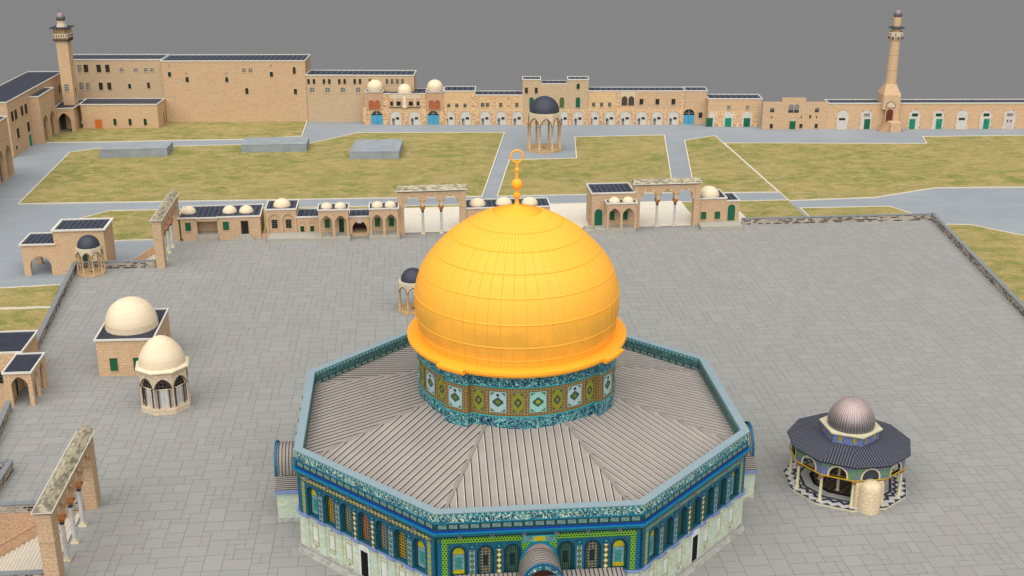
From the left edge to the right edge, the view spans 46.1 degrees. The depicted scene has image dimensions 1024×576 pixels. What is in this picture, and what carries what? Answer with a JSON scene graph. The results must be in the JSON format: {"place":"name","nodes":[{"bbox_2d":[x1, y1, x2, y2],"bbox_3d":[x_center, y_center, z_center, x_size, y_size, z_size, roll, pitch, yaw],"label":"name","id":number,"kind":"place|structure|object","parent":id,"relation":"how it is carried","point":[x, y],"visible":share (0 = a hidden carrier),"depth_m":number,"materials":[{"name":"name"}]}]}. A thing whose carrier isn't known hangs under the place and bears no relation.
{"place":"outdoors","nodes":[
{"label":"outdoors","id":0,"kind":"place"},
{"bbox_2d":[0,116,14,186],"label":"range","id":1,"kind":"structure","parent":0,"point":[6,165],"depth_m":295.59,"materials":[{"name":"beige stone"}]},
{"bbox_2d":[0,308,48,330],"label":"lawn","id":2,"kind":"structure","parent":0,"point":[20,319],"depth_m":209.02,"materials":[{"name":"green plant"}]},
{"bbox_2d":[0,285,58,306],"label":"lawn","id":3,"kind":"structure","parent":0,"point":[29,296],"depth_m":219.51,"materials":[{"name":"green plant"}]},
{"bbox_2d":[132,237,170,259],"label":"staircase","id":4,"kind":"structure","parent":0,"point":[148,254],"depth_m":235.71,"materials":[{"name":"stone"}]},
{"bbox_2d":[46,121,305,141],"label":"lawn","id":5,"kind":"structure","parent":0,"point":[198,130],"depth_m":346.06,"materials":[{"name":"green plant"}]},
{"bbox_2d":[21,133,503,202],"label":"lawn","id":6,"kind":"structure","parent":0,"point":[329,168],"depth_m":303.40,"materials":[{"name":"green plant"}]},
{"bbox_2d":[99,142,173,157],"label":"concrete block","id":7,"kind":"structure","parent":6,"relation":"on","point":[139,149],"depth_m":318.46,"materials":[{"name":"grey concrete"}]},
{"bbox_2d":[241,137,308,151],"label":"concrete block","id":8,"kind":"structure","parent":6,"relation":"on","point":[274,144],"depth_m":324.02,"materials":[{"name":"grey concrete"}]},
{"bbox_2d":[349,139,402,158],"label":"concrete block","id":9,"kind":"structure","parent":6,"relation":"on","point":[377,149],"depth_m":317.83,"materials":[{"name":"grey concrete"}]},
{"bbox_2d":[85,200,804,239],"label":"lawn","id":10,"kind":"structure","parent":0,"point":[131,225],"depth_m":268.62,"materials":[{"name":"green plant"}]},
{"bbox_2d":[0,220,1023,575],"bbox_3d":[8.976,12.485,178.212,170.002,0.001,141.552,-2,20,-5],"label":"pavement","id":11,"kind":"structure","parent":0,"point":[378,294],"depth_m":176.46,"materials":[{"name":"grey stone"}]},
{"bbox_2d":[30,425,100,575],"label":"arcade gateway","id":12,"kind":"object","parent":11,"relation":"on","point":[76,467],"visible":1,"depth_m":130.41,"materials":[{"name":"beige stone"}]},
{"bbox_2d":[75,235,106,277],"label":"domed kiosk","id":13,"kind":"object","parent":11,"relation":"on","point":[90,245],"visible":1,"depth_m":217.41,"materials":[{"name":"stone"}]},
{"bbox_2d":[93,296,170,375],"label":"cube chapel","id":14,"kind":"structure","parent":11,"relation":"on","point":[130,327],"depth_m":176.62,"materials":[{"name":"stone"}]},
{"bbox_2d":[109,357,118,371],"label":"window","id":15,"kind":"structure","parent":14,"relation":"in","point":[113,362],"depth_m":176.28,"materials":[{"name":"green wood"}]},
{"bbox_2d":[135,335,190,415],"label":"octagonal pavilion","id":16,"kind":"structure","parent":11,"relation":"on","point":[162,362],"depth_m":164.06,"materials":[{"name":"white stone"}]},
{"bbox_2d":[150,189,181,267],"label":"arcade gateway","id":17,"kind":"object","parent":11,"relation":"on","point":[165,216],"visible":1,"depth_m":225.78,"materials":[{"name":"beige stone"}]},
{"bbox_2d":[177,203,264,240],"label":"building","id":18,"kind":"structure","parent":11,"relation":"on","point":[240,222],"depth_m":238.27,"materials":[{"name":"beige stone"}]},
{"bbox_2d":[222,221,229,230],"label":"window","id":19,"kind":"structure","parent":18,"relation":"in","point":[225,224],"depth_m":237.62,"materials":[{"name":"green wood"}]},
{"bbox_2d":[241,221,248,233],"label":"door","id":20,"kind":"structure","parent":18,"relation":"in","point":[244,224],"depth_m":238.14,"materials":[{"name":"brown wood"}]},
{"bbox_2d":[267,231,350,242],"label":"stone platform","id":21,"kind":"structure","parent":11,"relation":"on","point":[283,237],"depth_m":237.30,"materials":[{"name":"beige stone"}]},
{"bbox_2d":[265,198,298,232],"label":"domed chapel","id":22,"kind":"structure","parent":21,"relation":"on","point":[281,214],"depth_m":239.87,"materials":[{"name":"beige stone"}]},
{"bbox_2d":[285,219,291,228],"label":"barred window","id":23,"kind":"structure","parent":22,"relation":"in","point":[288,222],"depth_m":240.07,"materials":[{"name":"metal"}]},
{"bbox_2d":[317,202,349,236],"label":"arched porch","id":24,"kind":"object","parent":21,"relation":"on","point":[333,218],"visible":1,"depth_m":237.25,"materials":[{"name":"beige stone"}]},
{"bbox_2d":[338,218,344,231],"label":"door","id":25,"kind":"structure","parent":24,"relation":"in","point":[340,220],"depth_m":240.13,"materials":[{"name":"green wood"}]},
{"bbox_2d":[348,209,369,236],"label":"arched passage","id":26,"kind":"object","parent":11,"relation":"on","point":[359,221],"visible":0.89,"depth_m":240.59,"materials":[{"name":"yellow stone"}]},
{"bbox_2d":[369,231,399,240],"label":"stone platform","id":27,"kind":"structure","parent":11,"relation":"on","point":[389,235],"depth_m":238.41,"materials":[{"name":"beige stone"}]},
{"bbox_2d":[368,201,398,235],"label":"arched porch","id":28,"kind":"object","parent":27,"relation":"on","point":[384,217],"visible":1,"depth_m":238.00,"materials":[{"name":"beige stone"}]},
{"bbox_2d":[398,268,418,314],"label":"domed kiosk","id":29,"kind":"object","parent":11,"relation":"on","point":[407,281],"visible":0.5,"depth_m":199.41,"materials":[{"name":"stone"}]},
{"bbox_2d":[395,184,467,235],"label":"arcade gateway","id":30,"kind":"object","parent":11,"relation":"on","point":[423,193],"visible":0.98,"depth_m":239.28,"materials":[{"name":"beige stone"}]},
{"bbox_2d":[274,149,757,575],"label":"domed shrine","id":31,"kind":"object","parent":11,"relation":"on","point":[514,399],"visible":1,"depth_m":127.73,"materials":[{"name":"metal"}]},
{"bbox_2d":[322,493,335,528],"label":"window","id":32,"kind":"structure","parent":31,"relation":"in","point":[329,502],"depth_m":128.25,"materials":[{"name":"yellow tile"}]},
{"bbox_2d":[339,501,352,536],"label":"window","id":33,"kind":"structure","parent":31,"relation":"in","point":[346,510],"depth_m":126.63,"materials":[{"name":"beige tile"}]},
{"bbox_2d":[356,510,370,546],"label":"window","id":34,"kind":"structure","parent":31,"relation":"in","point":[364,519],"depth_m":125.00,"materials":[{"name":"orange tile"}]},
{"bbox_2d":[359,544,370,575],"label":"doorway","id":35,"kind":"structure","parent":31,"relation":"in","point":[364,553],"depth_m":125.80,"materials":[{"name":"stone"}]},
{"bbox_2d":[374,519,388,555],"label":"window","id":36,"kind":"structure","parent":31,"relation":"in","point":[383,541],"depth_m":123.39,"materials":[{"name":"beige tile"}]},
{"bbox_2d":[393,528,407,564],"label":"window","id":37,"kind":"structure","parent":31,"relation":"in","point":[401,539],"depth_m":121.81,"materials":[{"name":"yellow tile"}]},
{"bbox_2d":[475,543,495,573],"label":"window","id":38,"kind":"structure","parent":31,"relation":"in","point":[485,553],"depth_m":119.07,"materials":[{"name":"beige tile"}]},
{"bbox_2d":[502,542,522,572],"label":"window","id":39,"kind":"structure","parent":31,"relation":"in","point":[512,552],"depth_m":119.28,"materials":[{"name":"blue tile"}]},
{"bbox_2d":[556,539,575,569],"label":"window","id":40,"kind":"structure","parent":31,"relation":"in","point":[565,548],"depth_m":119.74,"materials":[{"name":"blue tile"}]},
{"bbox_2d":[582,538,602,568],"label":"window","id":41,"kind":"structure","parent":31,"relation":"in","point":[592,547],"depth_m":119.95,"materials":[{"name":"beige tile"}]},
{"bbox_2d":[662,515,674,552],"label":"window","id":42,"kind":"structure","parent":31,"relation":"in","point":[667,525],"depth_m":124.09,"materials":[{"name":"blue tile"}]},
{"bbox_2d":[677,505,687,540],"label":"window","id":43,"kind":"structure","parent":31,"relation":"in","point":[681,515],"depth_m":126.04,"materials":[{"name":"blue tile"}]},
{"bbox_2d":[689,528,699,563],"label":"doorway","id":44,"kind":"structure","parent":31,"relation":"in","point":[694,547],"depth_m":128.72,"materials":[{"name":"stone"}]},
{"bbox_2d":[690,495,701,531],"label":"window","id":45,"kind":"structure","parent":31,"relation":"in","point":[694,513],"depth_m":127.93,"materials":[{"name":"blue tile"}]},
{"bbox_2d":[704,485,714,519],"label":"window","id":46,"kind":"structure","parent":31,"relation":"in","point":[707,508],"depth_m":129.85,"materials":[{"name":"blue tile"}]},
{"bbox_2d":[716,476,727,511],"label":"window","id":47,"kind":"structure","parent":31,"relation":"in","point":[721,484],"depth_m":131.80,"materials":[{"name":"blue tile"}]},
{"bbox_2d":[583,225,635,233],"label":"stone platform","id":48,"kind":"structure","parent":11,"relation":"on","point":[611,229],"depth_m":242.95,"materials":[{"name":"beige stone"}]},
{"bbox_2d":[586,182,637,228],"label":"tall chapel","id":49,"kind":"structure","parent":11,"relation":"on","point":[607,204],"depth_m":243.90,"materials":[{"name":"beige stone"}]},
{"bbox_2d":[594,209,602,225],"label":"door","id":50,"kind":"structure","parent":49,"relation":"in","point":[598,213],"depth_m":244.20,"materials":[{"name":"green paint"}]},
{"bbox_2d":[698,220,742,230],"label":"stone platform","id":51,"kind":"structure","parent":11,"relation":"on","point":[718,225],"depth_m":244.84,"materials":[{"name":"beige stone"}]},
{"bbox_2d":[691,186,739,220],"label":"domed chapel","id":52,"kind":"structure","parent":51,"relation":"on","point":[717,204],"depth_m":247.02,"materials":[{"name":"beige stone"}]},
{"bbox_2d":[727,204,735,220],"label":"door","id":53,"kind":"structure","parent":52,"relation":"in","point":[731,209],"depth_m":247.39,"materials":[{"name":"green paint"}]},
{"bbox_2d":[782,396,910,514],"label":"tiled pavilion","id":54,"kind":"structure","parent":11,"relation":"on","point":[848,453],"depth_m":142.76,"materials":[{"name":"stone"}]},
{"bbox_2d":[0,121,1023,412],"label":"ground","id":55,"kind":"structure","parent":0,"point":[998,209],"depth_m":288.67,"materials":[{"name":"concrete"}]},
{"bbox_2d":[0,401,11,436],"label":"boundary wall","id":56,"kind":"structure","parent":55,"relation":"on","point":[6,410],"depth_m":162.71,"materials":[{"name":"grey stone"}]},
{"bbox_2d":[0,460,13,490],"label":"boundary wall","id":57,"kind":"structure","parent":55,"relation":"on","point":[6,470],"depth_m":147.66,"materials":[{"name":"grey stone"}]},
{"bbox_2d":[0,569,43,575],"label":"boundary wall","id":58,"kind":"structure","parent":55,"relation":"on","point":[38,572],"depth_m":126.60,"materials":[{"name":"grey stone"}]},
{"bbox_2d":[0,330,47,411],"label":"building","id":59,"kind":"structure","parent":55,"relation":"on","point":[22,360],"depth_m":171.84,"materials":[{"name":"stone"}]},
{"bbox_2d":[14,378,19,397],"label":"door","id":60,"kind":"structure","parent":59,"relation":"in","point":[16,385],"depth_m":170.11,"materials":[{"name":"wood"}]},
{"bbox_2d":[0,284,60,308],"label":"kerb","id":61,"kind":"structure","parent":55,"relation":"on","point":[27,286],"depth_m":223.71,"materials":[{"name":"stone"}]},
{"bbox_2d":[0,71,62,157],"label":"range","id":62,"kind":"structure","parent":55,"relation":"on","point":[16,92],"depth_m":327.66,"materials":[{"name":"beige stone"}]},
{"bbox_2d":[0,499,78,513],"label":"boundary wall","id":63,"kind":"structure","parent":55,"relation":"on","point":[17,507],"depth_m":140.05,"materials":[{"name":"beige stone"}]},
{"bbox_2d":[28,87,58,143],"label":"double arch gatehouse","id":64,"kind":"object","parent":55,"relation":"on","point":[43,114],"visible":1,"depth_m":333.19,"materials":[{"name":"beige stone"}]},
{"bbox_2d":[36,261,76,349],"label":"boundary wall","id":65,"kind":"structure","parent":55,"relation":"on","point":[53,308],"depth_m":201.81,"materials":[{"name":"grey stone"}]},
{"bbox_2d":[49,8,81,128],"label":"square minaret","id":66,"kind":"object","parent":55,"relation":"on","point":[62,35],"visible":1,"depth_m":344.67,"materials":[{"name":"stone"}]},
{"bbox_2d":[18,218,115,275],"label":"gatehouse","id":67,"kind":"object","parent":55,"relation":"on","point":[56,245],"visible":0.77,"depth_m":229.88,"materials":[{"name":"stone"}]},
{"bbox_2d":[55,99,86,132],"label":"arched gate","id":68,"kind":"structure","parent":55,"relation":"on","point":[69,111],"depth_m":346.26,"materials":[{"name":"beige stone"}]},
{"bbox_2d":[76,259,155,269],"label":"boundary wall","id":69,"kind":"structure","parent":55,"relation":"on","point":[150,263],"depth_m":222.11,"materials":[{"name":"grey stone"}]},
{"bbox_2d":[73,54,169,120],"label":"range building","id":70,"kind":"structure","parent":55,"relation":"on","point":[118,75],"depth_m":356.33,"materials":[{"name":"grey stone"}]},
{"bbox_2d":[80,98,165,127],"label":"annex range","id":71,"kind":"structure","parent":55,"relation":"on","point":[123,112],"depth_m":350.24,"materials":[{"name":"stone"}]},
{"bbox_2d":[46,121,306,142],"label":"kerb","id":72,"kind":"structure","parent":55,"relation":"on","point":[168,140],"depth_m":336.26,"materials":[{"name":"stone"}]},
{"bbox_2d":[160,54,310,121],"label":"range building","id":73,"kind":"structure","parent":55,"relation":"on","point":[235,87],"depth_m":356.77,"materials":[{"name":"beige stone"}]},
{"bbox_2d":[18,132,504,203],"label":"kerb","id":74,"kind":"structure","parent":55,"relation":"on","point":[275,199],"depth_m":281.32,"materials":[{"name":"stone"}]},
{"bbox_2d":[305,70,416,121],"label":"range building","id":75,"kind":"structure","parent":55,"relation":"on","point":[335,95],"depth_m":357.16,"materials":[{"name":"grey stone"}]},
{"bbox_2d":[363,79,443,124],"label":"range building","id":76,"kind":"structure","parent":55,"relation":"on","point":[404,105],"depth_m":354.32,"materials":[{"name":"yellow stone"}]},
{"bbox_2d":[82,200,777,241],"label":"kerb","id":77,"kind":"structure","parent":55,"relation":"on","point":[349,206],"depth_m":273.76,"materials":[{"name":"stone"}]},
{"bbox_2d":[443,86,475,124],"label":"range building","id":78,"kind":"structure","parent":55,"relation":"on","point":[459,105],"depth_m":354.75,"materials":[{"name":"yellow stone"}]},
{"bbox_2d":[475,91,522,124],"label":"range building","id":79,"kind":"structure","parent":55,"relation":"on","point":[498,107],"depth_m":354.93,"materials":[{"name":"yellow stone"}]},
{"bbox_2d":[266,201,745,232],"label":"landing","id":80,"kind":"object","parent":55,"relation":"on","point":[575,213],"visible":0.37,"depth_m":254.37,"materials":[{"name":"beige stone"}]},
{"bbox_2d":[296,208,318,231],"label":"annex","id":81,"kind":"object","parent":80,"relation":"on","point":[307,220],"visible":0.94,"depth_m":240.56,"materials":[{"name":"beige stone"}]},
{"bbox_2d":[466,197,550,218],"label":"building","id":82,"kind":"structure","parent":80,"relation":"on","point":[474,206],"depth_m":243.13,"materials":[{"name":"beige stone"}]},
{"bbox_2d":[631,177,702,227],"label":"arcade gateway","id":83,"kind":"object","parent":80,"relation":"on","point":[659,186],"visible":1,"depth_m":244.07,"materials":[{"name":"beige stone"}]},
{"bbox_2d":[526,96,561,153],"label":"domed kiosk","id":84,"kind":"object","parent":55,"relation":"on","point":[542,110],"visible":1,"depth_m":321.64,"materials":[{"name":"stone"}]},
{"bbox_2d":[522,76,588,125],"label":"tall house","id":85,"kind":"structure","parent":55,"relation":"on","point":[569,95],"depth_m":353.75,"materials":[{"name":"beige stone"}]},
{"bbox_2d":[497,135,671,196],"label":"kerb","id":86,"kind":"structure","parent":55,"relation":"on","point":[572,158],"depth_m":309.15,"materials":[{"name":"stone"}]},
{"bbox_2d":[588,87,684,124],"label":"range building","id":87,"kind":"structure","parent":55,"relation":"on","point":[635,105],"depth_m":354.81,"materials":[{"name":"yellow stone"}]},
{"bbox_2d":[682,87,707,124],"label":"range building","id":88,"kind":"structure","parent":55,"relation":"on","point":[695,107],"depth_m":354.94,"materials":[{"name":"beige stone"}]},
{"bbox_2d":[684,135,778,192],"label":"kerb","id":89,"kind":"structure","parent":55,"relation":"on","point":[738,156],"depth_m":308.69,"materials":[{"name":"stone"}]},
{"bbox_2d":[761,98,828,129],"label":"screen wall","id":90,"kind":"structure","parent":55,"relation":"on","point":[805,115],"depth_m":349.05,"materials":[{"name":"beige stone"}]},
{"bbox_2d":[741,213,932,224],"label":"boundary wall","id":91,"kind":"structure","parent":55,"relation":"on","point":[835,218],"depth_m":249.30,"materials":[{"name":"grey stone"}]},
{"bbox_2d":[799,206,911,215],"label":"kerb","id":92,"kind":"structure","parent":55,"relation":"on","point":[801,209],"depth_m":273.54,"materials":[{"name":"stone"}]},
{"bbox_2d":[723,135,1023,200],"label":"kerb","id":93,"kind":"structure","parent":55,"relation":"on","point":[889,194],"depth_m":289.86,"materials":[{"name":"stone"}]},
{"bbox_2d":[877,9,904,132],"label":"round minaret","id":94,"kind":"object","parent":55,"relation":"on","point":[889,96],"visible":1,"depth_m":346.04,"materials":[{"name":"stone"}]},
{"bbox_2d":[884,108,893,122],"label":"door","id":95,"kind":"structure","parent":94,"relation":"in","point":[889,113],"depth_m":347.85,"materials":[{"name":"brown wood"}]},
{"bbox_2d":[824,99,1023,128],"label":"range building","id":96,"kind":"structure","parent":55,"relation":"on","point":[937,113],"depth_m":349.55,"materials":[{"name":"stone"}]},
{"bbox_2d":[835,109,849,128],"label":"arched doorway","id":97,"kind":"structure","parent":96,"relation":"in","point":[842,116],"depth_m":349.55,"materials":[{"name":"stone"}]},
{"bbox_2d":[859,109,872,128],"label":"arched doorway","id":98,"kind":"structure","parent":96,"relation":"in","point":[866,116],"depth_m":349.64,"materials":[{"name":"stone"}]},
{"bbox_2d":[907,109,920,128],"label":"arched doorway","id":99,"kind":"structure","parent":96,"relation":"in","point":[914,116],"depth_m":349.72,"materials":[{"name":"stone"}]},
{"bbox_2d":[930,109,944,128],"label":"arched doorway","id":100,"kind":"structure","parent":96,"relation":"in","point":[938,116],"depth_m":349.81,"materials":[{"name":"stone"}]},
{"bbox_2d":[954,109,968,128],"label":"arched doorway","id":101,"kind":"structure","parent":96,"relation":"in","point":[962,116],"depth_m":349.89,"materials":[{"name":"stone"}]},
{"bbox_2d":[978,109,992,128],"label":"arched doorway","id":102,"kind":"structure","parent":96,"relation":"in","point":[986,115],"depth_m":349.89,"materials":[{"name":"stone"}]},
{"bbox_2d":[1002,109,1016,128],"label":"arched doorway","id":103,"kind":"structure","parent":96,"relation":"in","point":[1009,117],"depth_m":349.98,"materials":[{"name":"stone"}]},
{"bbox_2d":[932,213,1023,315],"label":"boundary wall","id":104,"kind":"structure","parent":55,"relation":"on","point":[1015,301],"depth_m":221.06,"materials":[{"name":"grey stone"}]},
{"bbox_2d":[946,224,1022,234],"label":"kerb","id":105,"kind":"structure","parent":55,"relation":"on","point":[983,227],"depth_m":259.76,"materials":[{"name":"stone"}]},
{"bbox_2d":[0,0,1023,158],"label":"sky","id":106,"kind":"structure","parent":0,"point":[775,50],"materials":[{"name":"grey"}]},
{"bbox_2d":[498,135,671,195],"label":"lawn","id":107,"kind":"structure","parent":0,"point":[612,159],"depth_m":308.14,"materials":[{"name":"green plant"}]},
{"bbox_2d":[685,136,776,191],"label":"lawn","id":108,"kind":"structure","parent":0,"point":[715,162],"depth_m":306.23,"materials":[{"name":"green plant"}]},
{"bbox_2d":[706,94,762,126],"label":"range building","id":109,"kind":"structure","parent":0,"point":[733,110],"depth_m":352.46,"materials":[{"name":"stone"}]},
{"bbox_2d":[802,206,909,215],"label":"lawn","id":110,"kind":"structure","parent":0,"point":[846,211],"depth_m":270.84,"materials":[{"name":"green plant"}]},
{"bbox_2d":[725,135,1023,199],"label":"lawn","id":111,"kind":"structure","parent":0,"point":[796,171],"depth_m":310.09,"materials":[{"name":"green plant"}]},
{"bbox_2d":[947,225,1023,302],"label":"lawn","id":112,"kind":"structure","parent":0,"point":[1000,254],"depth_m":244.60,"materials":[{"name":"green plant"}]},
{"label":"lower ground","id":113,"kind":"structure","parent":0,"visible":0},
{"bbox_2d":[0,500,79,570],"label":"staircase","id":114,"kind":"structure","parent":113,"relation":"on","point":[19,547],"depth_m":140.41,"materials":[{"name":"stone"}]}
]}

